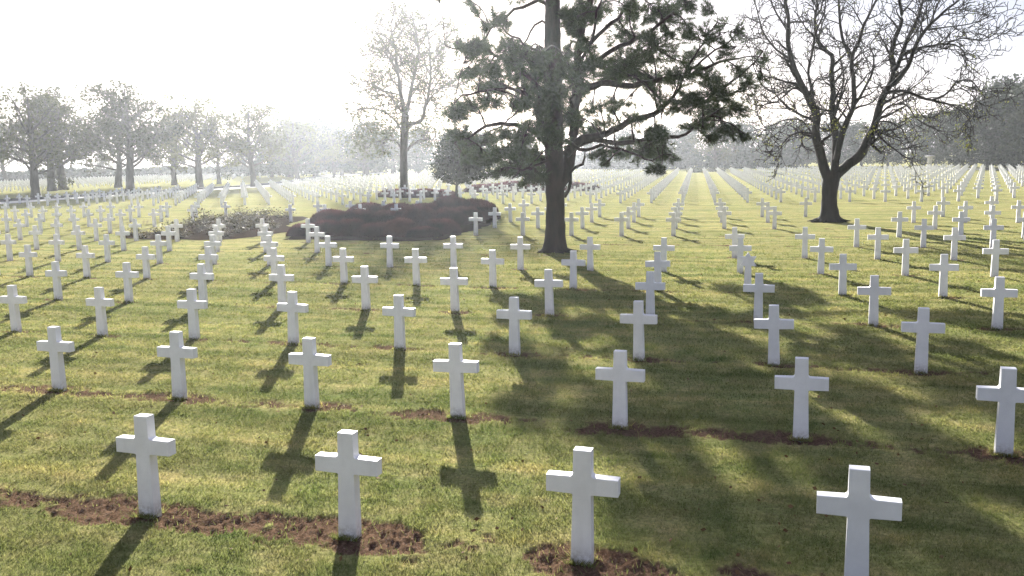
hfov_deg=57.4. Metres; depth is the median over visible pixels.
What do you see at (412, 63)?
tall tree
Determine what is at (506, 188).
grave cross
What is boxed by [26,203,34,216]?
grave cross
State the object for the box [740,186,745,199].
grave cross
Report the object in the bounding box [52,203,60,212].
grave cross
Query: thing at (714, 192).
grave cross
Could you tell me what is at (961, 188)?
grave cross
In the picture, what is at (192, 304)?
grave cross
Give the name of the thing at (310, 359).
grave cross
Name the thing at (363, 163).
distant tree
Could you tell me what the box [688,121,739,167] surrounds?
distant tree
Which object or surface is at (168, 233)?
grave cross
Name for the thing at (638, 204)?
grave cross
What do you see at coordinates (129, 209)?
grave cross
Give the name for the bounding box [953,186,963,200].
grave cross
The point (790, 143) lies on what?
treeline tree
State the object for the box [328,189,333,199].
grave cross
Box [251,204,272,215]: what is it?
rose shrub
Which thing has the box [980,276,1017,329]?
grave cross
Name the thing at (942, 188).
grave cross
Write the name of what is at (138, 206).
grave cross
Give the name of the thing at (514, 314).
grave cross
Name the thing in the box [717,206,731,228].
grave cross
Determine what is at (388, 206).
heather bush
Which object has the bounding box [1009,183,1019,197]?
grave cross
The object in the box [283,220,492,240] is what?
heather soil
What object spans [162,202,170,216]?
grave cross
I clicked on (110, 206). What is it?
grave cross
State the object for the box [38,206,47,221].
grave cross
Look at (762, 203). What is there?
grave cross
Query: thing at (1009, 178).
grave cross
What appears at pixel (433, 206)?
heather bush
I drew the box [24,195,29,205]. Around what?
grave cross
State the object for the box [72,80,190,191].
grove tree
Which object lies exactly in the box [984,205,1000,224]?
grave cross
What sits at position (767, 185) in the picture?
grave cross
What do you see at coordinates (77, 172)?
boundary hedge
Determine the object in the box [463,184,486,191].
distant shrub
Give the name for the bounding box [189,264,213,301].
grave cross
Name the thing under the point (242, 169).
treeline tree
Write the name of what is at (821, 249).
grave cross
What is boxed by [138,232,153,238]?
rose shrub
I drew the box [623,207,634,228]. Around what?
grave cross
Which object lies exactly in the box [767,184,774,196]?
grave cross
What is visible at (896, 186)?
grave cross
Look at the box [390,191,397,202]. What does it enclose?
grave cross
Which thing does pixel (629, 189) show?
grave cross
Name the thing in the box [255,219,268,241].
grave cross
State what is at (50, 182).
grove tree
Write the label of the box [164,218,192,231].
rose shrub
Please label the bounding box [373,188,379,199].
grave cross
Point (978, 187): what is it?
grave cross
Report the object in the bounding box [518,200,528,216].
grave cross
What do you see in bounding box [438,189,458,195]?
distant shrub
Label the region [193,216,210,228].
rose shrub
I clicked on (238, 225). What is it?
rose shrub
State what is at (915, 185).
grave cross
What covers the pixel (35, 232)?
grave cross
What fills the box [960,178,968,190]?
grave cross
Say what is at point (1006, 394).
grave cross
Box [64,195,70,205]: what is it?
grave cross
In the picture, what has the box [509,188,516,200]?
grave cross
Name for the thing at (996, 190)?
grave cross
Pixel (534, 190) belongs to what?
distant shrub
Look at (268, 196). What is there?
grave cross
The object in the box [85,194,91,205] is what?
grave cross
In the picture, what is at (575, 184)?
distant shrub
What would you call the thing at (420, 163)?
treeline tree
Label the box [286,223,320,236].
heather bush
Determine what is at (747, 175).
cross field
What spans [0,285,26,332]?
grave cross
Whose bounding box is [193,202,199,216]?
grave cross
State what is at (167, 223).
rose shrub
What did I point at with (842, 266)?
grave cross
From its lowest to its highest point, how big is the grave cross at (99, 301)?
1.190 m
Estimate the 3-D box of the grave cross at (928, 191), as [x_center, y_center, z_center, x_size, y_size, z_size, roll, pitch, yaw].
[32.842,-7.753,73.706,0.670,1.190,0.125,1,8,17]
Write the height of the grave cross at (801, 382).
1.190 m
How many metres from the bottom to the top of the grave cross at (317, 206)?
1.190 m
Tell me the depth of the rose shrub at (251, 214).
57.65 m
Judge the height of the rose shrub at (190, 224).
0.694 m
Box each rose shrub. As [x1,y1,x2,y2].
[118,222,141,234]
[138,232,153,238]
[149,223,164,233]
[155,215,183,230]
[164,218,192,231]
[169,221,197,233]
[173,229,192,237]
[178,215,199,225]
[183,221,208,232]
[186,211,216,225]
[190,220,223,233]
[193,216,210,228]
[194,208,220,219]
[201,214,217,222]
[221,219,245,227]
[221,229,234,236]
[226,216,254,230]
[227,208,250,219]
[229,226,245,232]
[236,211,259,221]
[242,217,258,227]
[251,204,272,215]
[253,209,288,223]
[266,207,293,217]
[268,220,282,227]
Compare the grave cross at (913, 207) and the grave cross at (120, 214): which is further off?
the grave cross at (120, 214)
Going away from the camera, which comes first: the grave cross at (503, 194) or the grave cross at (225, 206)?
the grave cross at (225, 206)
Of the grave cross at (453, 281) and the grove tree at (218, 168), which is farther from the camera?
the grove tree at (218, 168)
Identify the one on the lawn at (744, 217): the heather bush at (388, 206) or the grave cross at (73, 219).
the grave cross at (73, 219)
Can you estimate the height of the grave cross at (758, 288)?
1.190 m
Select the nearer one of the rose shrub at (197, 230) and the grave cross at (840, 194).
the rose shrub at (197, 230)
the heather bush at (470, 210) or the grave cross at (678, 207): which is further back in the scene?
the heather bush at (470, 210)
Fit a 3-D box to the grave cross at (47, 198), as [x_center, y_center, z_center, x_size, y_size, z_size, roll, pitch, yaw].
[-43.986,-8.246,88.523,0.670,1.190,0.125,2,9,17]
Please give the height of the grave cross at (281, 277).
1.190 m
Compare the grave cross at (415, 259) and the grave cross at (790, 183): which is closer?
the grave cross at (415, 259)
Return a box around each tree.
[0,82,99,196]
[0,87,91,190]
[0,127,28,183]
[4,86,101,189]
[64,101,160,187]
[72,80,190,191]
[93,152,124,176]
[140,91,242,187]
[144,119,209,184]
[186,131,243,183]
[202,100,291,186]
[219,138,262,176]
[253,131,285,176]
[256,118,314,176]
[263,115,344,179]
[282,114,345,175]
[307,129,357,177]
[320,126,358,175]
[332,0,471,189]
[339,121,394,175]
[344,134,385,176]
[370,126,422,173]
[381,138,399,173]
[399,125,437,173]
[428,131,488,196]
[433,131,452,165]
[434,0,772,253]
[473,128,499,168]
[576,130,602,168]
[607,127,638,163]
[652,126,697,168]
[677,129,703,162]
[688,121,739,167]
[713,121,753,167]
[730,119,763,163]
[733,0,1023,222]
[756,123,786,162]
[761,116,816,167]
[787,122,813,163]
[807,117,848,165]
[824,121,867,164]
[841,120,878,165]
[871,118,906,165]
[882,110,934,165]
[912,110,959,166]
[932,104,981,165]
[951,91,1012,169]
[964,80,1023,168]
[978,73,1023,166]
[996,81,1023,168]
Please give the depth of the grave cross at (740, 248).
29.04 m
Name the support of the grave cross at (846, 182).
on the lawn at (744, 217)
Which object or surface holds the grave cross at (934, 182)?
on the lawn at (744, 217)
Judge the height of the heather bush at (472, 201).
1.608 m
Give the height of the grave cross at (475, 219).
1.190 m
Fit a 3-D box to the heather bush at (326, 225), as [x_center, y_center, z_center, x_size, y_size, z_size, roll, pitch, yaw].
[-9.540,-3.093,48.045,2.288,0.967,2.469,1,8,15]
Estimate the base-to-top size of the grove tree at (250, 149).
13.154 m
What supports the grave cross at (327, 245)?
on the lawn at (744, 217)
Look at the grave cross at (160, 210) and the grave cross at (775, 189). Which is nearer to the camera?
the grave cross at (160, 210)
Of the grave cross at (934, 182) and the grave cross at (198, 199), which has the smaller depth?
the grave cross at (934, 182)
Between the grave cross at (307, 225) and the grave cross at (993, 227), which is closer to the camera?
the grave cross at (993, 227)
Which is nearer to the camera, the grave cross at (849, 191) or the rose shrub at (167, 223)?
the rose shrub at (167, 223)
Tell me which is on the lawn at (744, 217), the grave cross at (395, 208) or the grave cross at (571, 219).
the grave cross at (571, 219)
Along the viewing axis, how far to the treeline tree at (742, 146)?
223.63 m
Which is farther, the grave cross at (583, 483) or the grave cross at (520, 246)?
the grave cross at (520, 246)
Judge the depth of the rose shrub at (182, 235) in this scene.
47.09 m
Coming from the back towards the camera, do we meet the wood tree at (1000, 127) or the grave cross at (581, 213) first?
the wood tree at (1000, 127)
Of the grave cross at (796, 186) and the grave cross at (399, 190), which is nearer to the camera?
the grave cross at (796, 186)
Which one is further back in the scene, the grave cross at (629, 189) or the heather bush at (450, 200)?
the grave cross at (629, 189)
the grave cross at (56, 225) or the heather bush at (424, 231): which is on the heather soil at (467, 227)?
the heather bush at (424, 231)
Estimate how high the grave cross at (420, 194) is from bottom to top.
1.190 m
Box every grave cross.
[0,234,16,260]
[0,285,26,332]
[1,203,9,213]
[1,214,11,232]
[10,206,18,221]
[13,219,24,239]
[19,245,37,277]
[21,209,30,226]
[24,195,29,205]
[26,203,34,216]
[28,225,41,249]
[34,214,44,232]
[36,326,74,390]
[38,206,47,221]
[44,195,50,205]
[45,261,66,299]
[49,234,64,261]
[50,219,62,239]
[51,209,61,223]
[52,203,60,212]
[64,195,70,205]
[66,206,75,221]
[68,214,79,230]
[71,226,84,249]
[76,245,94,277]
[79,202,87,216]
[83,209,93,226]
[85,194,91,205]
[86,287,114,335]
[89,219,101,240]
[96,205,104,221]
[98,234,114,261]
[103,213,114,233]
[106,202,114,216]
[115,209,125,225]
[115,226,129,250]
[115,262,138,302]
[116,413,175,516]
[125,205,134,221]
[128,194,134,205]
[129,219,141,240]
[134,202,142,216]
[136,247,155,279]
[148,209,158,226]
[150,194,156,205]
[150,234,166,263]
[156,205,165,221]
[157,331,197,398]
[161,226,175,250]
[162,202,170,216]
[170,219,182,241]
[172,194,178,205]
[177,192,182,202]
[177,289,207,339]
[187,205,196,221]
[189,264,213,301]
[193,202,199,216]
[194,193,201,204]
[198,247,218,281]
[204,235,221,264]
[208,226,223,251]
[212,219,225,241]
[217,193,224,204]
[221,202,229,216]
[241,193,247,204]
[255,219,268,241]
[257,226,272,251]
[260,235,277,265]
[263,248,284,281]
[265,193,271,204]
[269,265,293,302]
[277,291,308,345]
[285,204,295,221]
[288,337,331,409]
[289,192,295,204]
[301,219,314,242]
[309,190,315,201]
[309,226,324,252]
[313,192,320,200]
[313,201,322,211]
[315,429,381,540]
[319,236,336,265]
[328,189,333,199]
[332,248,353,283]
[333,190,339,201]
[338,192,345,204]
[350,188,356,199]
[352,266,377,310]
[357,190,363,201]
[364,191,371,202]
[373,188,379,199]
[380,236,398,266]
[381,189,387,201]
[382,295,415,350]
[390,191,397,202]
[391,204,400,210]
[396,188,402,198]
[404,249,426,285]
[406,189,412,201]
[416,191,424,203]
[431,189,438,200]
[433,343,478,416]
[440,268,467,312]
[443,236,462,267]
[469,212,482,234]
[479,185,485,196]
[481,250,503,288]
[483,189,490,200]
[488,207,500,227]
[494,187,500,198]
[496,297,531,355]
[499,190,506,203]
[503,185,509,196]
[504,203,515,221]
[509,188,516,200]
[510,237,529,269]
[516,212,529,235]
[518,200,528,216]
[519,186,525,198]
[527,190,535,203]
[531,207,543,227]
[534,269,562,314]
[536,188,543,200]
[546,446,620,564]
[561,251,585,288]
[565,213,578,235]
[571,186,578,197]
[576,207,588,228]
[577,184,583,195]
[580,237,600,270]
[585,203,597,221]
[586,190,594,202]
[592,187,599,200]
[594,199,604,216]
[595,350,644,429]
[597,185,604,197]
[602,184,609,195]
[614,212,628,235]
[616,189,624,202]
[620,300,656,360]
[622,187,628,199]
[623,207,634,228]
[626,185,632,197]
[630,202,639,221]
[635,271,664,314]
[636,199,643,216]
[645,252,669,291]
[647,189,655,202]
[652,187,657,199]
[653,237,674,271]
[666,212,680,235]
[669,207,681,228]
[671,203,683,217]
[673,199,683,216]
[678,188,686,202]
[710,188,718,202]
[714,198,725,216]
[716,202,727,222]
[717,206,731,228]
[725,227,744,257]
[729,238,751,272]
[736,182,743,194]
[738,184,743,196]
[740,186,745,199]
[743,188,751,202]
[743,273,774,320]
[754,304,793,365]
[756,198,765,216]
[760,181,766,192]
[761,202,772,222]
[764,182,770,194]
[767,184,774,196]
[768,206,781,228]
[772,185,779,198]
[774,357,828,441]
[776,187,785,201]
[788,181,794,191]
[792,182,800,193]
[795,227,814,258]
[798,184,805,196]
[800,198,811,216]
[804,185,812,198]
[810,187,819,201]
[810,238,832,274]
[815,180,821,190]
[816,465,901,575]
[829,254,856,295]
[838,185,845,198]
[843,180,850,189]
[845,187,854,201]
[848,219,865,246]
[851,181,859,193]
[857,275,890,326]
[860,183,868,195]
[863,178,870,189]
[867,227,888,259]
[869,185,878,198]
[872,179,879,191]
[880,187,890,201]
[891,212,907,237]
[892,182,900,195]
[894,239,917,275]
[901,179,908,190]
[901,307,945,374]
[903,184,912,198]
[907,201,920,222]
[912,180,919,193]
[914,219,933,247]
[917,186,926,201]
[924,182,932,195]
[927,206,943,228]
[929,254,958,298]
[930,179,938,190]
[936,197,949,216]
[938,184,947,197]
[943,180,951,192]
[943,228,965,259]
[949,177,954,188]
[952,212,969,234]
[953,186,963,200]
[957,182,966,195]
[958,201,972,222]
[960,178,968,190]
[973,183,982,197]
[976,366,1023,457]
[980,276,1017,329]
[982,240,1008,276]
[983,219,1003,247]
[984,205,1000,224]
[985,196,998,216]
[991,185,1002,200]
[1005,176,1013,188]
[1007,179,1015,192]
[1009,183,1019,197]
[1011,200,1023,222]
[1016,211,1023,237]
[1018,175,1023,186]
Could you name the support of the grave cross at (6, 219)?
on the lawn at (744, 217)
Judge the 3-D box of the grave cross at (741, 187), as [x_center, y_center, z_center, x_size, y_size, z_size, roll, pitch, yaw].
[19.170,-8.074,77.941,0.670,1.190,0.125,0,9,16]
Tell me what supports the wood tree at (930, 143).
on the lawn at (744, 217)
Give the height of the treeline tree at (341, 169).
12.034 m
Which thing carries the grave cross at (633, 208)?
on the lawn at (744, 217)
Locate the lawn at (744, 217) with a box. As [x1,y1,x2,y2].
[0,153,1023,575]
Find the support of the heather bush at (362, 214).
on the heather soil at (467, 227)
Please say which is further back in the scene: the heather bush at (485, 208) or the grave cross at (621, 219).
the heather bush at (485, 208)
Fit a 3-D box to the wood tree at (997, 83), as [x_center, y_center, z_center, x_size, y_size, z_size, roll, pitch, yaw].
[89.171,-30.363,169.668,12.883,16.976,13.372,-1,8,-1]
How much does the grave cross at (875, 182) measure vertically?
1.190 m
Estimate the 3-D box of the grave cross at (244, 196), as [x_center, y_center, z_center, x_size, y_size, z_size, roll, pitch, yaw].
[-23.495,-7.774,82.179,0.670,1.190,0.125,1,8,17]
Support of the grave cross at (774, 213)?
on the lawn at (744, 217)
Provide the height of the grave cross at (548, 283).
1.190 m
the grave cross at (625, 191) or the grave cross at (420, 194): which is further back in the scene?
the grave cross at (420, 194)
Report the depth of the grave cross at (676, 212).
46.68 m
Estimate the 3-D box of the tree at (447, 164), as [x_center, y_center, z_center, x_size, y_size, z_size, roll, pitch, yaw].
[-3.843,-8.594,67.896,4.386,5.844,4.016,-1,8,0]
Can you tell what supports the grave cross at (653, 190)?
on the lawn at (744, 217)
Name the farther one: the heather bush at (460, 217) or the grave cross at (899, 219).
the heather bush at (460, 217)
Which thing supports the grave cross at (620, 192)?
on the lawn at (744, 217)
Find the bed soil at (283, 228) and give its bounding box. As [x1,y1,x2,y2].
[119,215,307,239]
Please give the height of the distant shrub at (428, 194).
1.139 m
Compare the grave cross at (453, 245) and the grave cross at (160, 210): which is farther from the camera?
the grave cross at (160, 210)
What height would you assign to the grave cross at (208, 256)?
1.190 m
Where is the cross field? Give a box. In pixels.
[0,163,1023,239]
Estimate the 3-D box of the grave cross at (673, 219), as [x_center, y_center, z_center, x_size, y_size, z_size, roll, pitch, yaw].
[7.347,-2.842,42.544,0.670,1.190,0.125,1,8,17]
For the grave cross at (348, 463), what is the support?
on the lawn at (744, 217)
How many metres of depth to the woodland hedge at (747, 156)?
213.44 m
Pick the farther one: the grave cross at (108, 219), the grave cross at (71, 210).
the grave cross at (71, 210)
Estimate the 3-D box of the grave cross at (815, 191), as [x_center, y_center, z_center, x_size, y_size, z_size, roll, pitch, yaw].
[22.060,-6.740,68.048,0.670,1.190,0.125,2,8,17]
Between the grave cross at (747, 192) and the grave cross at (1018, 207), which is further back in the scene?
the grave cross at (747, 192)
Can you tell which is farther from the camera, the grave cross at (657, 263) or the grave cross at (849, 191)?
the grave cross at (849, 191)
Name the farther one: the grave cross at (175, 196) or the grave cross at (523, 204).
the grave cross at (175, 196)
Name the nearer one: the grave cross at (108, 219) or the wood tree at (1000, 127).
the grave cross at (108, 219)
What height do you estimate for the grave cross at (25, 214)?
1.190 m
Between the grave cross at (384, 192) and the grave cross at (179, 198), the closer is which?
the grave cross at (384, 192)
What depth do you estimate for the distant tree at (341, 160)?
197.88 m
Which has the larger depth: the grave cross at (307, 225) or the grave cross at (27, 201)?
the grave cross at (27, 201)
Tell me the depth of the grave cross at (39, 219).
53.08 m
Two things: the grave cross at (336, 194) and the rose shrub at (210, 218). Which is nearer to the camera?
the rose shrub at (210, 218)
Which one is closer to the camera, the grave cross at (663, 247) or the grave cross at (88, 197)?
the grave cross at (663, 247)
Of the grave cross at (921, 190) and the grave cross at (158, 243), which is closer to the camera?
the grave cross at (158, 243)
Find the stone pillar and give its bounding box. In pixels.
[924,155,934,168]
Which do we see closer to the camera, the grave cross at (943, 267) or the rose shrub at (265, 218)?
the grave cross at (943, 267)
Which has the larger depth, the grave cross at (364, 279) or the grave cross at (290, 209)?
the grave cross at (290, 209)
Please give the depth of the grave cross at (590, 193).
72.94 m
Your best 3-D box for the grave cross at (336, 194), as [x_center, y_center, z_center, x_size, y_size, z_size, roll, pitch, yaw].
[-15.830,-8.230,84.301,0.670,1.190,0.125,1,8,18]
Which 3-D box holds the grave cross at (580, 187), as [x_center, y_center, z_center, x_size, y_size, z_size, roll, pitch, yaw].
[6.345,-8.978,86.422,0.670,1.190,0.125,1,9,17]
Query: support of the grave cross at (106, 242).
on the lawn at (744, 217)
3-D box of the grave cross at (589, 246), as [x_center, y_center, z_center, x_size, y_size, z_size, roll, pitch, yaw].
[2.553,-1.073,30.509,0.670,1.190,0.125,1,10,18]
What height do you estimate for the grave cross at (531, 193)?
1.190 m
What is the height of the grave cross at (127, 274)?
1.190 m
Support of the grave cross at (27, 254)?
on the lawn at (744, 217)
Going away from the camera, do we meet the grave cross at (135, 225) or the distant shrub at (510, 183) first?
the grave cross at (135, 225)
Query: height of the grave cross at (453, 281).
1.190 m
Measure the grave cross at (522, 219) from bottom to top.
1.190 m
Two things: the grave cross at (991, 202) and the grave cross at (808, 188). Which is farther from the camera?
the grave cross at (808, 188)
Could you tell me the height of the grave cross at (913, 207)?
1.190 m
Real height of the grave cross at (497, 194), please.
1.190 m
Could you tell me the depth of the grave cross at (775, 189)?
72.92 m
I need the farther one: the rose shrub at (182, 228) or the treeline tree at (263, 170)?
the treeline tree at (263, 170)
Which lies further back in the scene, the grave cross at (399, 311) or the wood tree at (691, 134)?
the wood tree at (691, 134)
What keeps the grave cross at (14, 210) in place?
on the lawn at (744, 217)
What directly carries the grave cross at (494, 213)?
on the lawn at (744, 217)
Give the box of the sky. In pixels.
[0,0,1023,170]
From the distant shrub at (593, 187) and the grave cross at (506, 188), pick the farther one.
the distant shrub at (593, 187)
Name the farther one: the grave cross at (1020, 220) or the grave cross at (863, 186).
the grave cross at (863, 186)
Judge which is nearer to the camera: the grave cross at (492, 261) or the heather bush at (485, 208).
the grave cross at (492, 261)
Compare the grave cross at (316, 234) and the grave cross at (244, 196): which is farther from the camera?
the grave cross at (244, 196)
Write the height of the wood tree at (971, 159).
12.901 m
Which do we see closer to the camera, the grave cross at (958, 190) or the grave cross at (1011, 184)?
the grave cross at (958, 190)
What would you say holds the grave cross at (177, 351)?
on the lawn at (744, 217)
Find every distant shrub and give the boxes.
[378,188,405,196]
[387,189,407,197]
[403,188,438,197]
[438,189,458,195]
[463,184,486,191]
[478,182,511,191]
[501,180,519,190]
[517,184,544,191]
[564,181,583,190]
[576,182,599,190]
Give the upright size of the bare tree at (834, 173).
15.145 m
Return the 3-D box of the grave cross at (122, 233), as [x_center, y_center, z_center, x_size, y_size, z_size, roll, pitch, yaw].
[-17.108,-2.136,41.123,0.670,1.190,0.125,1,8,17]
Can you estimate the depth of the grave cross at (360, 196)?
83.55 m
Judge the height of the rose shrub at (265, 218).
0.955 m
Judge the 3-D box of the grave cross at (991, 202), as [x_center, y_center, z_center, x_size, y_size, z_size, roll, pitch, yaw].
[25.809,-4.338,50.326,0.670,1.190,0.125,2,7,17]
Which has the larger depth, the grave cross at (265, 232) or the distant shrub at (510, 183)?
the distant shrub at (510, 183)
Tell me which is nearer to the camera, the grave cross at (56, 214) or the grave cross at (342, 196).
the grave cross at (56, 214)
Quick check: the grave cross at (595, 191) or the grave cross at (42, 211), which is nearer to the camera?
the grave cross at (42, 211)
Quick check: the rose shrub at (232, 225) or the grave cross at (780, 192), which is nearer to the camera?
the rose shrub at (232, 225)
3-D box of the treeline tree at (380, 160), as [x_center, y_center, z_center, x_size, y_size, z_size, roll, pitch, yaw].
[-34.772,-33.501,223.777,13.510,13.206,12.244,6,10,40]
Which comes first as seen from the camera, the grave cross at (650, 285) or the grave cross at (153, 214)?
the grave cross at (650, 285)
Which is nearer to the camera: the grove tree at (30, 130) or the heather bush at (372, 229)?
the heather bush at (372, 229)
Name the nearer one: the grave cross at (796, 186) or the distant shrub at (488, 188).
the grave cross at (796, 186)
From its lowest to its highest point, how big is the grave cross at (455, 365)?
1.190 m
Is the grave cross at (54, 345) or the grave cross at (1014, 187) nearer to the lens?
the grave cross at (54, 345)
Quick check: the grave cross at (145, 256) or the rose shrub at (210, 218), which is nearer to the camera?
the grave cross at (145, 256)
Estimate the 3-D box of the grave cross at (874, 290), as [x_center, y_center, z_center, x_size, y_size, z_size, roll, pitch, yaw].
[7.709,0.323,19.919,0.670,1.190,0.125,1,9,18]
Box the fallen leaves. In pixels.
[0,266,1019,575]
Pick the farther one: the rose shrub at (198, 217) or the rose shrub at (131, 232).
the rose shrub at (198, 217)
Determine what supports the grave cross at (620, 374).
on the lawn at (744, 217)
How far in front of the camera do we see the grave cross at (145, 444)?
9.96 m
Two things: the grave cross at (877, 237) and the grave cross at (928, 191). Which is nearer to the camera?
the grave cross at (877, 237)
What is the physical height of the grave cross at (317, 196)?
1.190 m
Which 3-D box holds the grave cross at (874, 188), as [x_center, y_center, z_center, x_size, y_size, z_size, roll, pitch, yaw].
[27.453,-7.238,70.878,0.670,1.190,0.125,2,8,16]
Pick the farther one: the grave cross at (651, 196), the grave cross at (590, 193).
the grave cross at (590, 193)
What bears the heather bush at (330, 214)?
on the heather soil at (467, 227)
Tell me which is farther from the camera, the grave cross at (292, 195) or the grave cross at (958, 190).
the grave cross at (292, 195)
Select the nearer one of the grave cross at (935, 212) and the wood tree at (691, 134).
the grave cross at (935, 212)
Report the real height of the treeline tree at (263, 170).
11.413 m
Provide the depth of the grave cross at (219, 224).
44.57 m
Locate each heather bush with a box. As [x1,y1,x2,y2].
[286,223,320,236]
[310,208,343,223]
[312,219,338,234]
[329,218,365,236]
[337,207,372,221]
[347,202,383,212]
[352,221,385,237]
[366,209,395,222]
[381,201,408,209]
[381,217,420,236]
[393,202,438,225]
[404,226,444,237]
[408,202,440,209]
[421,218,461,233]
[431,194,466,208]
[435,206,468,225]
[455,205,484,223]
[462,197,490,205]
[473,200,500,219]
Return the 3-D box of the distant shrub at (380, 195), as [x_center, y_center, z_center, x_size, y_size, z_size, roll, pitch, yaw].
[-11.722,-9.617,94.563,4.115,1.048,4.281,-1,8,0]
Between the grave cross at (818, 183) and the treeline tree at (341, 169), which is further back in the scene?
the treeline tree at (341, 169)
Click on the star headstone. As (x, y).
(747, 261)
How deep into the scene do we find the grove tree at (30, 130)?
109.30 m
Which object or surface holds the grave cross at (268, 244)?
on the lawn at (744, 217)
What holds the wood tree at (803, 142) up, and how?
on the lawn at (744, 217)
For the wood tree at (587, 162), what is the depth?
251.41 m
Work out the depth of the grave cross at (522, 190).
83.53 m
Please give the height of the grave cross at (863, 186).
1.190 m
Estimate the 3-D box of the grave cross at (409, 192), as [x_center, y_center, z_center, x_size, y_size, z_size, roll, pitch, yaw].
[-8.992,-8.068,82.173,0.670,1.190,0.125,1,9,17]
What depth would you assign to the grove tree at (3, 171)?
209.38 m
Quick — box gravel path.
[0,172,398,203]
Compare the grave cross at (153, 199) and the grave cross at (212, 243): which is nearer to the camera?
the grave cross at (212, 243)
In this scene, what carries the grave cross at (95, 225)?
on the lawn at (744, 217)
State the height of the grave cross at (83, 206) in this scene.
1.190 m
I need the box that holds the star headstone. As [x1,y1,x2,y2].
[740,252,755,293]
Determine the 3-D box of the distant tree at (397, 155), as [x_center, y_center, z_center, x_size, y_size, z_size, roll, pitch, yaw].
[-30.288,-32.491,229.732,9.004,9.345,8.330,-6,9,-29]
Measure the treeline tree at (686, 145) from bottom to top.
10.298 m
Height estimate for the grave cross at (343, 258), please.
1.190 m
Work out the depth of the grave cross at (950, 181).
84.94 m
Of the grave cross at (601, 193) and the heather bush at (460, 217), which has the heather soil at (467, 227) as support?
the heather bush at (460, 217)
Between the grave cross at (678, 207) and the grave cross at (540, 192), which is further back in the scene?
the grave cross at (540, 192)
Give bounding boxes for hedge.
[0,164,328,180]
[0,171,397,201]
[574,146,812,168]
[686,167,703,172]
[707,168,725,171]
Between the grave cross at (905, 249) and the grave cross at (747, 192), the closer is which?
the grave cross at (905, 249)
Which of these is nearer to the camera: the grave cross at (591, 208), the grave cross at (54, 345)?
the grave cross at (54, 345)
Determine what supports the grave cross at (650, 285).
on the lawn at (744, 217)
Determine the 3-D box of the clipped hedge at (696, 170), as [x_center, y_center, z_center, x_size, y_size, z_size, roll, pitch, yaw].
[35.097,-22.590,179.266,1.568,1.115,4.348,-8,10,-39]
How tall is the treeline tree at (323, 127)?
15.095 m
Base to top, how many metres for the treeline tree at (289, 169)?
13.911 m
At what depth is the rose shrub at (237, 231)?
49.59 m
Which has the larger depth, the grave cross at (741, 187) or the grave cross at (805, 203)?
the grave cross at (741, 187)
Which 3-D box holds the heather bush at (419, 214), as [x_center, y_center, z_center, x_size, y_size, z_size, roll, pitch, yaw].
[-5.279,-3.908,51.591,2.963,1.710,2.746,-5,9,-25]
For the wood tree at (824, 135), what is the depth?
217.12 m
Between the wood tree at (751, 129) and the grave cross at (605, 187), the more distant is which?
the wood tree at (751, 129)
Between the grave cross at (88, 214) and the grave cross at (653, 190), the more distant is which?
the grave cross at (653, 190)
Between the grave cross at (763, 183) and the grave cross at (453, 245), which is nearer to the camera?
the grave cross at (453, 245)
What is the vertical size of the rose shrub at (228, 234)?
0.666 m
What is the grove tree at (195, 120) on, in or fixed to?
on the lawn at (744, 217)
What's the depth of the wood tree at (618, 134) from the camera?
245.56 m
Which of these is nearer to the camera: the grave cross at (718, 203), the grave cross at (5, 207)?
the grave cross at (718, 203)
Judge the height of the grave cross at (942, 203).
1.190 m
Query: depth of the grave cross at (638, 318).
17.02 m
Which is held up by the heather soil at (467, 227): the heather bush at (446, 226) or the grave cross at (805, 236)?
the heather bush at (446, 226)
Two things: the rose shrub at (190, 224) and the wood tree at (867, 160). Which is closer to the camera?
the rose shrub at (190, 224)
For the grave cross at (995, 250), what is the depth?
26.92 m
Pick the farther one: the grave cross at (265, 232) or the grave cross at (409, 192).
the grave cross at (409, 192)
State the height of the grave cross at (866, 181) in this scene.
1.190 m
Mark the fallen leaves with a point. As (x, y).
(522, 460)
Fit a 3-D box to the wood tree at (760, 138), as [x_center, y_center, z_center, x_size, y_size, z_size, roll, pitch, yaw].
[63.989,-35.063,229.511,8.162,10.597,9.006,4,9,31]
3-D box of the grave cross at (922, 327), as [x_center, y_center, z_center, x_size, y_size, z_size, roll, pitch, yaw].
[6.878,0.920,15.677,0.670,1.190,0.125,1,8,16]
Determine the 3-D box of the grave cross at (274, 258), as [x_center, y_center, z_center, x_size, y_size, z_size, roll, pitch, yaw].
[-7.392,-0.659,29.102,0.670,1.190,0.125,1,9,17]
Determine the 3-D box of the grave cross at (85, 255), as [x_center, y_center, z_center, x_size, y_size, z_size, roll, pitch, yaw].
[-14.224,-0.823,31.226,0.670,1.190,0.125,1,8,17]
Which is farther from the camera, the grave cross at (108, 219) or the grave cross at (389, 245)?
the grave cross at (108, 219)
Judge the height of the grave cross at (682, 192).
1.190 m
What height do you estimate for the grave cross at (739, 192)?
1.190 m
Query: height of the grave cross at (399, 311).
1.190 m
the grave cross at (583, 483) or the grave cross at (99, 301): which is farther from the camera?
the grave cross at (99, 301)
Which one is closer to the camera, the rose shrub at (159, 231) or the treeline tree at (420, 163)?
the rose shrub at (159, 231)
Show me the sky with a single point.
(292, 54)
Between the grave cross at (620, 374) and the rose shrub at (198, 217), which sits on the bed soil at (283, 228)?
the rose shrub at (198, 217)
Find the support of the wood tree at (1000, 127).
on the lawn at (744, 217)
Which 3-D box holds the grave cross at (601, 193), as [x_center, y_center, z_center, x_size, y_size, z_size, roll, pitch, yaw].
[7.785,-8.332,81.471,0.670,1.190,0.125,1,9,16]

